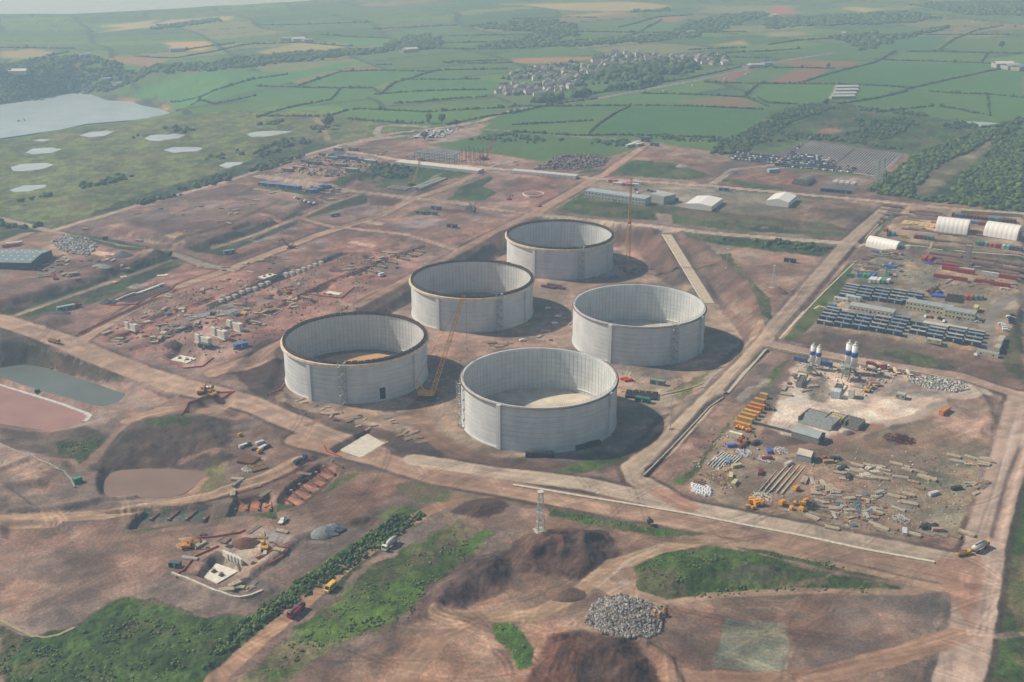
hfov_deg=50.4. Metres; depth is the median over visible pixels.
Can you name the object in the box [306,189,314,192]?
site cabin
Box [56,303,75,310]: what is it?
site cabin
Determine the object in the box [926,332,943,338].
site cabin
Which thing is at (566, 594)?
spoil heap
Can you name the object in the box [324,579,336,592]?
yellow van
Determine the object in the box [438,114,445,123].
tree
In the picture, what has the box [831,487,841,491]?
timber stack
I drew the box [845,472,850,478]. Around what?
crate pair
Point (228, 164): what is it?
pond
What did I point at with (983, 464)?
timber stack
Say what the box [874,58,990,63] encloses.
hedge
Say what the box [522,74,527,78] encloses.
house
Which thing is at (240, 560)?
buttress block
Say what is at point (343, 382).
stair tower
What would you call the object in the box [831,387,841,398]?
control cabin
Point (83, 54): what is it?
farm shed
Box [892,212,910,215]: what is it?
steel stack
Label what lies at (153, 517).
trench rib
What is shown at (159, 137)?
pond
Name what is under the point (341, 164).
site hut
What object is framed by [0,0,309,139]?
sea
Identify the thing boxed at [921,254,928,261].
shipping container
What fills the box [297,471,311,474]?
board bundle
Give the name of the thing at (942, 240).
steel stack
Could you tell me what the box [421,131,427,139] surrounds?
tree
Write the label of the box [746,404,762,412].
shipping container
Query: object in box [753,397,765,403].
shipping container
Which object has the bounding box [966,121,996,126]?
pond
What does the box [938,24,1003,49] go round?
hedge
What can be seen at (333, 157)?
site hut
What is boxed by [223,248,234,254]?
site cabin
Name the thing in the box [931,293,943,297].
blue tarpaulin
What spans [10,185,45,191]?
pond
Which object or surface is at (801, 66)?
hedge
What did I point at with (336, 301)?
yard clutter
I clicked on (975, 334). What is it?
site cabin
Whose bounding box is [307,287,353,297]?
safety netting
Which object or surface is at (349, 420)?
plank stack
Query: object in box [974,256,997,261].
steel stack
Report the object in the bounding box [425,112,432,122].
tree
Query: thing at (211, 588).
kerb
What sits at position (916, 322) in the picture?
site cabin
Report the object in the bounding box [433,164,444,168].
white cabin
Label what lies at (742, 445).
crate pair
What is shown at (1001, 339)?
site cabin
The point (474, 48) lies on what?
hedge
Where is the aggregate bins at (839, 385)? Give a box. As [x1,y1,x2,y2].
[834,383,844,388]
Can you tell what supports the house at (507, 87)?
on the farmland
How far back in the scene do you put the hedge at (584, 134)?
1282.03 m
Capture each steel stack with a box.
[868,266,886,269]
[880,208,899,211]
[883,204,900,207]
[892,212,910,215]
[902,227,916,230]
[909,210,930,213]
[911,215,931,219]
[914,212,936,216]
[916,215,937,220]
[920,210,942,214]
[929,251,948,255]
[933,255,955,259]
[935,239,950,241]
[935,251,961,257]
[935,261,962,266]
[942,258,972,265]
[945,256,970,261]
[963,259,994,264]
[972,262,1002,266]
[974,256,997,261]
[982,267,1010,271]
[991,269,1018,274]
[998,259,1021,264]
[1000,266,1023,272]
[1001,272,1023,277]
[1006,263,1023,266]
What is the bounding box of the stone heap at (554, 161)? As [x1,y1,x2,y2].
[533,153,609,169]
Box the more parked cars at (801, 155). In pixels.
[785,143,835,162]
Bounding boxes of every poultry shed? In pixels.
[829,94,855,98]
[831,91,856,95]
[833,88,858,91]
[834,85,858,88]
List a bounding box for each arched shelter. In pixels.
[866,235,902,249]
[935,216,970,234]
[983,221,1022,240]
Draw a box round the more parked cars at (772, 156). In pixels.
[737,151,779,158]
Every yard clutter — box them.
[110,253,391,360]
[293,154,375,178]
[304,268,667,415]
[690,429,762,493]
[761,449,982,531]
[797,360,904,398]
[875,249,1020,297]
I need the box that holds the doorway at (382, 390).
[380,387,385,398]
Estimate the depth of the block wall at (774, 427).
588.89 m
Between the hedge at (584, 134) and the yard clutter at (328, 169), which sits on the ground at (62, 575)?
the yard clutter at (328, 169)
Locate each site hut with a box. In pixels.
[282,167,293,171]
[292,165,304,169]
[300,159,312,162]
[308,160,320,164]
[319,152,333,155]
[327,156,338,159]
[334,147,343,150]
[334,163,347,166]
[341,155,357,159]
[345,167,358,171]
[349,147,358,150]
[364,159,377,163]
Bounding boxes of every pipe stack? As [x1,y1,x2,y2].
[181,555,198,560]
[231,479,241,485]
[809,477,815,484]
[829,494,841,496]
[891,505,905,511]
[892,474,908,478]
[949,458,965,462]
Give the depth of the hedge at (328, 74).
1796.00 m
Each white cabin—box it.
[400,160,411,165]
[406,160,416,165]
[411,161,421,166]
[422,162,432,167]
[428,163,439,168]
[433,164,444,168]
[439,164,449,169]
[444,165,455,170]
[450,165,460,170]
[455,166,466,171]
[461,166,471,171]
[466,167,476,172]
[472,168,483,173]
[515,169,524,173]
[526,170,534,174]
[537,171,545,175]
[548,172,556,176]
[559,173,567,177]
[570,174,578,178]
[625,143,634,147]
[635,142,643,146]
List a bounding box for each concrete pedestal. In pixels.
[124,320,139,331]
[194,333,213,346]
[210,325,229,339]
[226,318,243,332]
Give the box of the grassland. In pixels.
[0,99,1023,681]
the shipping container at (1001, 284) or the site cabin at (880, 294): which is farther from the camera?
the shipping container at (1001, 284)
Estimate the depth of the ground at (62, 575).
586.87 m
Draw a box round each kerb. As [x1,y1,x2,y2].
[0,619,74,637]
[171,572,262,597]
[662,234,702,300]
[671,234,715,303]
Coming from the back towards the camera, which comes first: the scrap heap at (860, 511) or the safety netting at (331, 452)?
the safety netting at (331, 452)
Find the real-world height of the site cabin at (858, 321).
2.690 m
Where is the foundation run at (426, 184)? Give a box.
[412,177,446,189]
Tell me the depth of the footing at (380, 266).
836.08 m
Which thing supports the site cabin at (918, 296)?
on the ground at (62, 575)
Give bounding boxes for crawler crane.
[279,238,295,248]
[407,159,421,185]
[413,294,467,401]
[417,139,427,160]
[479,136,496,159]
[623,178,633,273]
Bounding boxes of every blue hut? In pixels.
[641,136,650,141]
[650,142,658,145]
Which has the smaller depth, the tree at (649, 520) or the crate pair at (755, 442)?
the tree at (649, 520)
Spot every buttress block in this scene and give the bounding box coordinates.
[222,550,228,558]
[236,555,242,564]
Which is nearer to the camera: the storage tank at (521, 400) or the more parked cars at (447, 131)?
the storage tank at (521, 400)
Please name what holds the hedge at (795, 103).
on the farmland
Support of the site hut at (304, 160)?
on the ground at (62, 575)
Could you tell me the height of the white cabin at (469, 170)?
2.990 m
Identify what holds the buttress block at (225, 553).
on the ground at (62, 575)
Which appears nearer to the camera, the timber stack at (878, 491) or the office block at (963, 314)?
the timber stack at (878, 491)
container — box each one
[2,242,18,247]
[5,241,22,244]
[168,560,181,567]
[728,430,742,437]
[734,420,750,427]
[737,415,753,423]
[740,411,756,419]
[743,408,759,416]
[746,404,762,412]
[749,401,765,409]
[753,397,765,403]
[759,392,768,398]
[794,356,807,362]
[820,360,832,367]
[846,273,853,277]
[866,361,886,369]
[876,277,882,283]
[884,264,896,268]
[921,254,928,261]
[927,255,933,261]
[934,273,950,278]
[939,406,950,415]
[942,265,958,271]
[951,275,967,281]
[957,268,974,274]
[975,278,991,284]
[981,270,998,276]
[992,281,1010,287]
[999,274,1017,279]
[1011,213,1022,216]
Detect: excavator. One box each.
[181,535,201,549]
[196,382,213,394]
[205,383,216,397]
[261,531,268,551]
[742,432,755,443]
[864,381,871,392]
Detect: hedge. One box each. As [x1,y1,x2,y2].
[0,45,74,48]
[13,51,68,62]
[133,41,255,57]
[170,73,287,102]
[175,94,255,110]
[176,42,234,51]
[201,510,425,670]
[256,41,352,46]
[256,83,372,87]
[256,87,341,117]
[256,113,324,116]
[257,20,373,24]
[298,68,425,85]
[320,33,384,37]
[325,104,512,116]
[342,85,380,94]
[346,116,423,123]
[373,24,457,28]
[374,87,486,94]
[378,68,439,94]
[393,95,486,103]
[400,76,479,79]
[426,67,511,70]
[431,40,503,42]
[437,33,511,36]
[437,46,512,48]
[442,61,512,63]
[447,58,496,63]
[447,109,513,124]
[511,97,597,113]
[511,102,629,106]
[512,118,592,124]
[512,129,715,137]
[550,29,666,32]
[588,104,630,132]
[589,82,661,94]
[592,19,661,43]
[597,59,768,92]
[599,55,768,58]
[618,13,692,26]
[629,103,762,109]
[641,91,768,105]
[687,46,746,49]
[698,30,746,32]
[704,80,781,83]
[710,46,800,53]
[743,83,758,95]
[756,96,788,103]
[767,37,852,44]
[768,81,906,87]
[768,101,805,105]
[773,64,834,68]
[802,50,896,81]
[837,88,907,103]
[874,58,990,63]
[874,103,933,112]
[880,32,1012,34]
[906,49,1023,53]
[906,67,1000,88]
[928,89,1023,97]
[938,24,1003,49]
[938,103,989,113]
[949,139,987,159]
[980,50,991,61]
[985,94,990,115]
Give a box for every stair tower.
[337,360,347,405]
[456,379,461,428]
[496,293,502,331]
[578,246,584,279]
[670,323,679,365]
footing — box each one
[245,318,261,324]
[257,313,270,317]
[268,305,283,311]
[282,299,295,303]
[297,294,312,299]
[364,268,377,273]
[373,263,386,268]
[385,259,397,263]
[396,255,408,260]
[404,252,416,255]
[412,248,424,252]
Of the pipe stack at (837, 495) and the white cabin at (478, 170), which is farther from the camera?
the white cabin at (478, 170)
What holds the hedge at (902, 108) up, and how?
on the farmland
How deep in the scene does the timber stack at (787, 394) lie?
626.85 m
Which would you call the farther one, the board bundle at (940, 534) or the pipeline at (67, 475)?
the pipeline at (67, 475)
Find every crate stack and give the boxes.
[896,491,910,495]
[907,479,919,484]
[966,459,977,465]
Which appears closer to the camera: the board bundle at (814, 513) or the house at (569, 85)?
the board bundle at (814, 513)
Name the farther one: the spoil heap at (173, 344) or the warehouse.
the warehouse
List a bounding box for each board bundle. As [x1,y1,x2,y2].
[239,584,255,593]
[243,580,257,591]
[246,524,260,533]
[259,489,271,496]
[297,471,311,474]
[808,511,821,516]
[824,496,837,498]
[830,521,849,528]
[876,528,894,534]
[894,502,912,508]
[897,505,914,511]
[912,468,927,473]
[915,529,934,535]
[929,530,948,537]
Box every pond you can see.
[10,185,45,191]
[11,163,52,170]
[26,147,60,153]
[80,130,113,136]
[144,134,183,140]
[165,147,202,152]
[219,162,242,167]
[247,131,290,136]
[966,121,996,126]
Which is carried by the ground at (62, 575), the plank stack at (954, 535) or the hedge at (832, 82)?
the plank stack at (954, 535)
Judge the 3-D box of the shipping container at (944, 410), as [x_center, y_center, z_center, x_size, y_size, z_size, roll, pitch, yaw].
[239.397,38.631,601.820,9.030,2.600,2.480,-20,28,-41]
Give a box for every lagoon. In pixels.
[0,365,125,405]
[0,387,86,429]
[103,468,202,497]
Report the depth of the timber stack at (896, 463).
549.61 m
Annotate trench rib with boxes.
[133,510,144,518]
[149,512,159,520]
[167,510,179,520]
[184,510,196,520]
[202,513,210,522]
[284,497,293,505]
[289,489,301,498]
[298,483,310,492]
[307,477,318,486]
[314,471,326,480]
[323,465,335,475]
[331,459,343,468]
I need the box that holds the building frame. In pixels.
[414,148,460,163]
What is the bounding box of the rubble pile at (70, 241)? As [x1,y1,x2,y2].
[51,235,97,255]
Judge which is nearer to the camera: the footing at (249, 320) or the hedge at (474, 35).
the footing at (249, 320)
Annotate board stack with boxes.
[227,579,241,586]
[234,584,244,588]
[272,547,284,552]
[901,467,912,471]
[964,454,974,459]
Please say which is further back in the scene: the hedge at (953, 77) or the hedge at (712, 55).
the hedge at (712, 55)
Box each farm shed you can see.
[7,68,28,74]
[79,52,91,55]
[112,81,121,85]
[169,47,184,51]
[282,37,291,40]
[291,37,304,41]
[301,38,312,41]
[398,48,406,52]
[406,47,418,52]
[742,63,751,68]
[751,63,764,67]
[757,61,772,65]
[991,61,1013,67]
[1000,63,1019,69]
[1010,64,1023,70]
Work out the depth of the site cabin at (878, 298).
758.10 m
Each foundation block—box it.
[218,297,224,302]
[283,271,288,277]
[289,270,294,276]
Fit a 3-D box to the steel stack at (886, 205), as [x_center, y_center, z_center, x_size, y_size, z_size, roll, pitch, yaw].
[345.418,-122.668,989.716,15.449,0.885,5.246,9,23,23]
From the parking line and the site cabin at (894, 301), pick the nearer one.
the site cabin at (894, 301)
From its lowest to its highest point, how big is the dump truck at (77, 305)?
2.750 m
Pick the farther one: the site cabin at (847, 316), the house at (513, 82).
the house at (513, 82)
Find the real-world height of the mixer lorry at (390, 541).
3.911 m
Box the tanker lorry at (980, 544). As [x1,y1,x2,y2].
[971,539,989,553]
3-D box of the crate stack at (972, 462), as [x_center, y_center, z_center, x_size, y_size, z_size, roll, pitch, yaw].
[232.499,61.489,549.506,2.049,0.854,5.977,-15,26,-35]
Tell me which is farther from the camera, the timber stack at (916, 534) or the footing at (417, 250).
the footing at (417, 250)
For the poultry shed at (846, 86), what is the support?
on the farmland
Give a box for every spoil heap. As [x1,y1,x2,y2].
[51,310,70,314]
[93,264,111,268]
[98,298,114,304]
[112,251,133,257]
[163,340,182,348]
[175,538,199,549]
[231,537,260,549]
[285,264,295,267]
[311,529,330,539]
[316,525,338,535]
[325,523,344,530]
[545,586,586,601]
[676,164,689,167]
[723,170,737,173]
[765,286,788,294]
[842,430,854,435]
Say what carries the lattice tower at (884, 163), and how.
on the ground at (62, 575)
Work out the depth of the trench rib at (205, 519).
506.35 m
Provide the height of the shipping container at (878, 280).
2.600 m
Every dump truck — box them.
[47,338,60,343]
[70,303,81,307]
[955,548,971,556]
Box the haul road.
[0,52,1023,681]
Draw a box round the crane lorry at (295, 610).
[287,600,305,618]
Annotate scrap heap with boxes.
[241,466,252,472]
[690,477,705,484]
[702,471,725,479]
[713,477,730,485]
[735,448,753,456]
[752,491,772,500]
[758,455,772,462]
[772,446,787,454]
[802,501,819,510]
[849,503,871,514]
[883,432,908,443]
[891,513,911,524]
[893,435,915,443]
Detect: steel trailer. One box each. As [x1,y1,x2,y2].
[541,284,556,288]
[551,285,565,289]
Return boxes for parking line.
[775,141,899,173]
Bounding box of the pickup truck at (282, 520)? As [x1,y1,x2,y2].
[277,516,288,523]
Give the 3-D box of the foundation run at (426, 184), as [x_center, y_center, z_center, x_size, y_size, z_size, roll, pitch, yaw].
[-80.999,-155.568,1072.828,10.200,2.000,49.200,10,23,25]
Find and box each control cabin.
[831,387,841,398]
[848,387,854,398]
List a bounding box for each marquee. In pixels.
[685,195,722,210]
[766,192,796,207]
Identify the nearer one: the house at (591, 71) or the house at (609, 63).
the house at (591, 71)
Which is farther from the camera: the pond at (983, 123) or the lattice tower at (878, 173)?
the pond at (983, 123)
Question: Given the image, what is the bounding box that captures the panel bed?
[901,220,935,227]
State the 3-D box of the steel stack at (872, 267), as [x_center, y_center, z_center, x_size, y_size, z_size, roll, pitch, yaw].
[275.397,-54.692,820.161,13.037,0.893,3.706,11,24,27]
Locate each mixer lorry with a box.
[381,535,396,551]
[865,364,880,372]
[874,362,889,369]
[891,366,900,374]
[904,368,913,378]
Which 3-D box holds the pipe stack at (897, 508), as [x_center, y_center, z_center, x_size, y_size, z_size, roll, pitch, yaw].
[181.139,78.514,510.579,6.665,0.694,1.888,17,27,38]
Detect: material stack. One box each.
[386,185,410,190]
[832,179,855,185]
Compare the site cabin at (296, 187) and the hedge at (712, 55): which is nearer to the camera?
the site cabin at (296, 187)
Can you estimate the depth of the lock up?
554.61 m
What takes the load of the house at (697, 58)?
on the farmland
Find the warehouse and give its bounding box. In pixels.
[0,249,52,268]
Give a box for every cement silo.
[809,343,816,368]
[815,344,821,370]
[844,340,852,363]
[850,342,858,374]
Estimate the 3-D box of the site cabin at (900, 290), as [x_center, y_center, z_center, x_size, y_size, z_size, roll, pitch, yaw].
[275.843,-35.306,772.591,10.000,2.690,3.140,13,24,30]
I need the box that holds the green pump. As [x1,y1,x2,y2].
[72,476,82,483]
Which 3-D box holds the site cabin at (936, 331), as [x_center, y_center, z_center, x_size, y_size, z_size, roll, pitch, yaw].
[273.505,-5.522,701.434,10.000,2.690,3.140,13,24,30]
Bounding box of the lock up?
[796,448,814,462]
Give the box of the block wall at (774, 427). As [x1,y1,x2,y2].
[753,421,791,433]
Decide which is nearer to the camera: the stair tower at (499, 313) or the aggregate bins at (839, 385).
the aggregate bins at (839, 385)
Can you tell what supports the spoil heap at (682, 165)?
on the ground at (62, 575)
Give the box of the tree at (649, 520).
[646,517,653,524]
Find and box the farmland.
[0,0,1023,228]
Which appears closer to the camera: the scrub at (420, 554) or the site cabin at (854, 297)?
the scrub at (420, 554)
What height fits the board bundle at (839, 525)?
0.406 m
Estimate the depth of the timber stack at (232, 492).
525.41 m
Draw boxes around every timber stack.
[100,330,112,334]
[192,540,206,549]
[206,316,215,318]
[218,586,234,591]
[230,477,243,480]
[230,488,235,496]
[275,528,288,533]
[325,411,337,415]
[780,392,792,396]
[800,475,808,484]
[804,512,819,520]
[806,384,818,387]
[810,491,821,494]
[819,479,826,486]
[824,524,839,530]
[825,484,831,492]
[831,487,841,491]
[833,470,843,474]
[842,496,855,499]
[843,508,854,511]
[849,467,862,471]
[850,462,863,467]
[863,462,875,467]
[863,475,876,479]
[872,509,883,513]
[872,523,889,530]
[873,489,883,493]
[875,475,888,480]
[886,493,899,498]
[888,460,902,466]
[900,499,917,506]
[901,490,915,496]
[907,530,921,537]
[916,473,930,480]
[921,474,937,481]
[946,452,960,458]
[957,528,975,536]
[963,481,974,483]
[977,459,990,465]
[977,462,989,466]
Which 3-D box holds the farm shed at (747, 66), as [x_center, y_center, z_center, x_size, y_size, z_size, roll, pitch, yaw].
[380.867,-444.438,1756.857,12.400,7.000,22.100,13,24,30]
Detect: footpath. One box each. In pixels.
[779,261,855,338]
[779,305,847,337]
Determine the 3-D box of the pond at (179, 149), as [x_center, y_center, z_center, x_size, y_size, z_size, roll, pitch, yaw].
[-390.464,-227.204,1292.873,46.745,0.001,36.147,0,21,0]
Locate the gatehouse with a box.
[767,168,779,172]
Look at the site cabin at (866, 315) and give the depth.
728.49 m
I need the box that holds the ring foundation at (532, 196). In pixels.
[523,191,543,197]
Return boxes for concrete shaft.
[957,244,975,269]
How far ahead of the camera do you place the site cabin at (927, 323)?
712.05 m
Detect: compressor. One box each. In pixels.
[749,496,753,503]
[753,498,759,505]
[757,498,764,505]
[778,499,785,506]
[793,484,799,490]
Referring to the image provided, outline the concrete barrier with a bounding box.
[513,484,934,563]
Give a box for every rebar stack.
[237,454,260,464]
[247,461,267,472]
[625,389,657,400]
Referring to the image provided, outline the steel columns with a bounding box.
[465,146,482,163]
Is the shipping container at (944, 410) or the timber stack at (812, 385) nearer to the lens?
the shipping container at (944, 410)
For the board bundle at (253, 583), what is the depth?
454.71 m
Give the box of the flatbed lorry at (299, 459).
[292,453,307,464]
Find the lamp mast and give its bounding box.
[668,395,673,429]
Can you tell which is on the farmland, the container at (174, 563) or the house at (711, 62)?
the house at (711, 62)
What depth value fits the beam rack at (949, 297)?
760.03 m
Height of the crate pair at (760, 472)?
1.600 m
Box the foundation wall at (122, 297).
[110,292,134,301]
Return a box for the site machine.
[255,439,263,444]
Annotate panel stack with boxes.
[199,312,209,316]
[224,308,238,312]
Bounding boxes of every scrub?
[0,118,329,228]
[0,362,867,681]
[370,131,832,251]
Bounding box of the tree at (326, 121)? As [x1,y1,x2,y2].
[321,117,330,128]
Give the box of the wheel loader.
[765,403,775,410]
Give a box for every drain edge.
[621,380,709,395]
[643,397,723,475]
[701,368,722,387]
[723,349,767,393]
[767,345,953,378]
[904,245,942,250]
[955,250,1023,257]
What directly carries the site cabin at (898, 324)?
on the ground at (62, 575)
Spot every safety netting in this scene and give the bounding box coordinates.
[109,283,177,305]
[162,357,213,368]
[176,545,218,577]
[181,391,231,414]
[199,529,244,537]
[266,383,284,395]
[267,546,288,563]
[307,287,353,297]
[323,444,341,456]
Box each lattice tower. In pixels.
[533,490,546,533]
[769,265,775,287]
[870,159,879,185]
[878,158,885,185]
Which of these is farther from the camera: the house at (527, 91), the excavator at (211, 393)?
the house at (527, 91)
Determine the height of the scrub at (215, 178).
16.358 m
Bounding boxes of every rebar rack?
[525,451,553,457]
[575,439,600,450]
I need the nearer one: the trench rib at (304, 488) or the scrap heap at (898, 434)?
the trench rib at (304, 488)
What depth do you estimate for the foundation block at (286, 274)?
818.48 m
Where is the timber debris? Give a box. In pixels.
[650,607,666,620]
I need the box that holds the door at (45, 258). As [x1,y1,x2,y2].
[37,255,47,265]
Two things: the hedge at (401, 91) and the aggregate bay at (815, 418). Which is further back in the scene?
the hedge at (401, 91)
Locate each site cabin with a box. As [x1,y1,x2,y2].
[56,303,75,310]
[198,342,211,349]
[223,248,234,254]
[233,341,248,348]
[258,181,265,185]
[264,182,271,186]
[272,182,283,187]
[281,183,293,188]
[291,185,301,189]
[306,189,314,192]
[329,212,339,216]
[416,210,426,214]
[427,211,437,214]
[431,205,440,209]
[447,223,457,227]
[613,182,622,185]
[634,395,650,403]
[650,377,665,385]
[719,186,728,190]
[784,257,795,262]
[816,319,832,325]
[819,314,835,321]
[822,311,837,316]
[824,308,839,314]
[826,305,841,311]
[833,296,848,301]
[834,320,849,327]
[836,316,852,323]
[839,292,852,297]
[839,313,854,320]
[840,190,851,193]
[841,290,855,294]
[841,310,856,316]
[842,287,857,292]
[844,285,858,289]
[846,283,860,287]
[846,294,861,301]
[851,323,867,329]
[853,319,869,325]
[855,293,870,299]
[856,315,871,322]
[857,290,871,296]
[858,312,873,319]
[859,287,873,293]
[860,285,875,290]
[869,325,885,332]
[871,295,886,301]
[871,321,887,328]
[873,292,888,298]
[873,318,889,324]
[875,289,890,294]
[875,314,891,321]
[876,286,891,292]
[886,328,902,335]
[887,298,902,304]
[888,324,904,331]
[889,294,904,298]
[890,321,906,328]
[891,291,906,295]
[892,318,908,324]
[893,288,907,293]
[894,314,910,321]
[896,391,906,399]
[907,293,922,299]
[909,290,924,296]
[909,328,925,335]
[910,319,922,325]
[911,324,927,331]
[922,320,948,330]
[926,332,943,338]
[926,337,941,344]
[928,329,944,336]
[929,325,946,332]
[945,324,967,332]
[945,335,962,342]
[947,332,963,338]
[948,328,965,335]
[964,338,981,345]
[965,335,982,341]
[967,331,984,338]
[968,328,985,333]
[973,304,979,311]
[976,348,999,358]
[993,344,1001,351]
[996,335,1005,344]
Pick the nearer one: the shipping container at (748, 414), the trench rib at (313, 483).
the trench rib at (313, 483)
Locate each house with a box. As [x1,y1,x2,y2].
[494,88,501,93]
[504,84,512,89]
[511,79,518,84]
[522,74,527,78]
[523,88,531,94]
[532,74,537,80]
[542,73,548,79]
[553,67,559,72]
[558,85,565,90]
[565,82,572,88]
[586,69,593,74]
[603,61,611,66]
[694,56,700,61]
[700,59,707,63]
[708,59,716,64]
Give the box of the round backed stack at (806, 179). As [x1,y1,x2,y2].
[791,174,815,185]
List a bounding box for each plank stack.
[220,537,230,543]
[344,418,353,422]
[817,521,830,526]
[820,513,832,518]
[847,512,859,518]
[888,525,898,530]
[914,484,924,489]
[948,531,961,538]
[981,480,991,484]
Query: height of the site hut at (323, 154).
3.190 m
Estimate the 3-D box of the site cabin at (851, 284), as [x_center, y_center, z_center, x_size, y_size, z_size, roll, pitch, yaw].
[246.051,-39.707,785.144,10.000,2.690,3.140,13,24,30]
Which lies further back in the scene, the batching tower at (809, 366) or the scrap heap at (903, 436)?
the batching tower at (809, 366)
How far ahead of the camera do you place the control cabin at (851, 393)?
621.20 m
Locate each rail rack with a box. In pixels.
[758,470,785,493]
[765,463,804,493]
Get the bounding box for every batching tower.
[806,363,812,375]
[841,364,856,379]
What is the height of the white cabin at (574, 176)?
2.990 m
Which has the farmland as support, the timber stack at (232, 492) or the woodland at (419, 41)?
the woodland at (419, 41)
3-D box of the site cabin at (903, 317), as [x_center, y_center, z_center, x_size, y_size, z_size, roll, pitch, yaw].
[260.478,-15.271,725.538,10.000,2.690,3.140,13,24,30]
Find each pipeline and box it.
[0,443,58,467]
[50,467,74,487]
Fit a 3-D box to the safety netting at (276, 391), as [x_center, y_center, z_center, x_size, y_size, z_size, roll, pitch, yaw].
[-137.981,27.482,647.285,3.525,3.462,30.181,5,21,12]
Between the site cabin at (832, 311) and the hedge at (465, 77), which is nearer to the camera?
the site cabin at (832, 311)
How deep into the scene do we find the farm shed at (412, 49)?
1992.78 m
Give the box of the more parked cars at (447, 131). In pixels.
[426,128,458,132]
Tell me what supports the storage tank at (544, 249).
on the ground at (62, 575)
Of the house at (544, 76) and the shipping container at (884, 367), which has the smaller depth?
the shipping container at (884, 367)
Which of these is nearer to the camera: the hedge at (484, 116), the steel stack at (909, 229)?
the steel stack at (909, 229)
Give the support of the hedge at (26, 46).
on the farmland
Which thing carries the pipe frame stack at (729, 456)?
on the ground at (62, 575)
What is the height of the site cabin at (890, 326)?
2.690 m
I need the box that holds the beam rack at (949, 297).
[945,293,963,302]
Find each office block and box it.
[585,188,651,205]
[650,191,675,203]
[848,302,896,316]
[905,298,954,314]
[944,307,976,321]
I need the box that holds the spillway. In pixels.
[664,234,713,303]
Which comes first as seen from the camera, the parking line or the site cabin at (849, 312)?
the site cabin at (849, 312)
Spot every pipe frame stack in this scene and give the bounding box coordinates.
[707,456,724,467]
[712,451,740,465]
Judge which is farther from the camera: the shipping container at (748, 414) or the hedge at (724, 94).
the hedge at (724, 94)
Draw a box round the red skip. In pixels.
[624,378,632,381]
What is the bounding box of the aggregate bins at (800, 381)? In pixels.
[796,374,807,387]
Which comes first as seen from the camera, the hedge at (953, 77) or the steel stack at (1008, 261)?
the steel stack at (1008, 261)
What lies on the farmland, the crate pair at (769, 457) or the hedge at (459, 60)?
the hedge at (459, 60)
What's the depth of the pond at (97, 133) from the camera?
1416.33 m
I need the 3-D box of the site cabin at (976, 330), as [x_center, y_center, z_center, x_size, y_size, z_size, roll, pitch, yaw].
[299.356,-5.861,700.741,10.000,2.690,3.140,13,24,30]
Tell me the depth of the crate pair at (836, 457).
555.52 m
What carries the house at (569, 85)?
on the farmland
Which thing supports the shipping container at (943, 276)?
on the ground at (62, 575)
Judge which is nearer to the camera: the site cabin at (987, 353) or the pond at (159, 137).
the site cabin at (987, 353)
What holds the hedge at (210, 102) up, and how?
on the farmland
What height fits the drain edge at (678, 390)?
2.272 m
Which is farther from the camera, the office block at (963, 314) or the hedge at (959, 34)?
the hedge at (959, 34)
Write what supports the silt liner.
on the ground at (62, 575)
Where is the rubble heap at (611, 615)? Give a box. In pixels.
[583,593,664,638]
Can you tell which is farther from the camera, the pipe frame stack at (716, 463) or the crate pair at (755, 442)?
the crate pair at (755, 442)
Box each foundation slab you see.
[171,355,195,363]
[204,563,237,583]
[258,273,275,278]
[325,291,342,295]
[339,434,383,457]
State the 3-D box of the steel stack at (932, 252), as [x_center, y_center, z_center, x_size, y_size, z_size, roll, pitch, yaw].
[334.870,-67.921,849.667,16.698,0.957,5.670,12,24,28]
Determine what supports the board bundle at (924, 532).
on the ground at (62, 575)
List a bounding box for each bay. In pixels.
[0,92,169,137]
[798,408,841,430]
[825,411,850,425]
[840,414,865,430]
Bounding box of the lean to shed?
[791,425,824,444]
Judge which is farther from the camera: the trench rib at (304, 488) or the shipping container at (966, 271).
the shipping container at (966, 271)
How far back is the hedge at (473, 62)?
1865.89 m
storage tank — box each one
[280,311,428,403]
[409,259,534,332]
[460,345,618,452]
[505,219,615,279]
[572,282,706,365]
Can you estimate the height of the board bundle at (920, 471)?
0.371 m
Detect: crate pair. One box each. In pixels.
[726,443,736,447]
[728,471,732,479]
[731,462,741,467]
[731,478,737,486]
[737,436,744,441]
[738,442,746,448]
[751,439,759,445]
[758,468,763,475]
[761,455,772,459]
[767,447,771,453]
[784,460,792,466]
[818,455,826,460]
[822,459,833,463]
[829,456,840,459]
[837,464,846,470]
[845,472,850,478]
[902,527,906,535]
[919,522,929,529]
[927,522,938,529]
[928,490,938,496]
[931,527,944,531]
[950,485,962,490]
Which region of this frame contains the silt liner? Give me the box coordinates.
[0,384,91,422]
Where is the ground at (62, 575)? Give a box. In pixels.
[0,93,1023,681]
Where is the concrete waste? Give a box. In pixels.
[907,375,969,392]
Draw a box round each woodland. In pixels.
[0,32,443,102]
[150,0,1023,50]
[530,57,697,102]
[709,102,978,154]
[866,115,1023,211]
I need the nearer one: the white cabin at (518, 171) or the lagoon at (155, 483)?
the lagoon at (155, 483)
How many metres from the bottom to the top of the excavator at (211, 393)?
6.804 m
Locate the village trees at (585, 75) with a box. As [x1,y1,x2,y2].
[499,52,724,95]
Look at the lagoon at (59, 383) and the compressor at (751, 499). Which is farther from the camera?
the lagoon at (59, 383)
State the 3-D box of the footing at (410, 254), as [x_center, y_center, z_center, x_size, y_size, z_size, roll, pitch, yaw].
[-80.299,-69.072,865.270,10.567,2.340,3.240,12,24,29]
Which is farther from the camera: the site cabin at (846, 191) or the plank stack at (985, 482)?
the site cabin at (846, 191)
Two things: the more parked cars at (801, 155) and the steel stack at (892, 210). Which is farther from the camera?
the more parked cars at (801, 155)
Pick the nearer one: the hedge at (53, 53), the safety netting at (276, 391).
the safety netting at (276, 391)

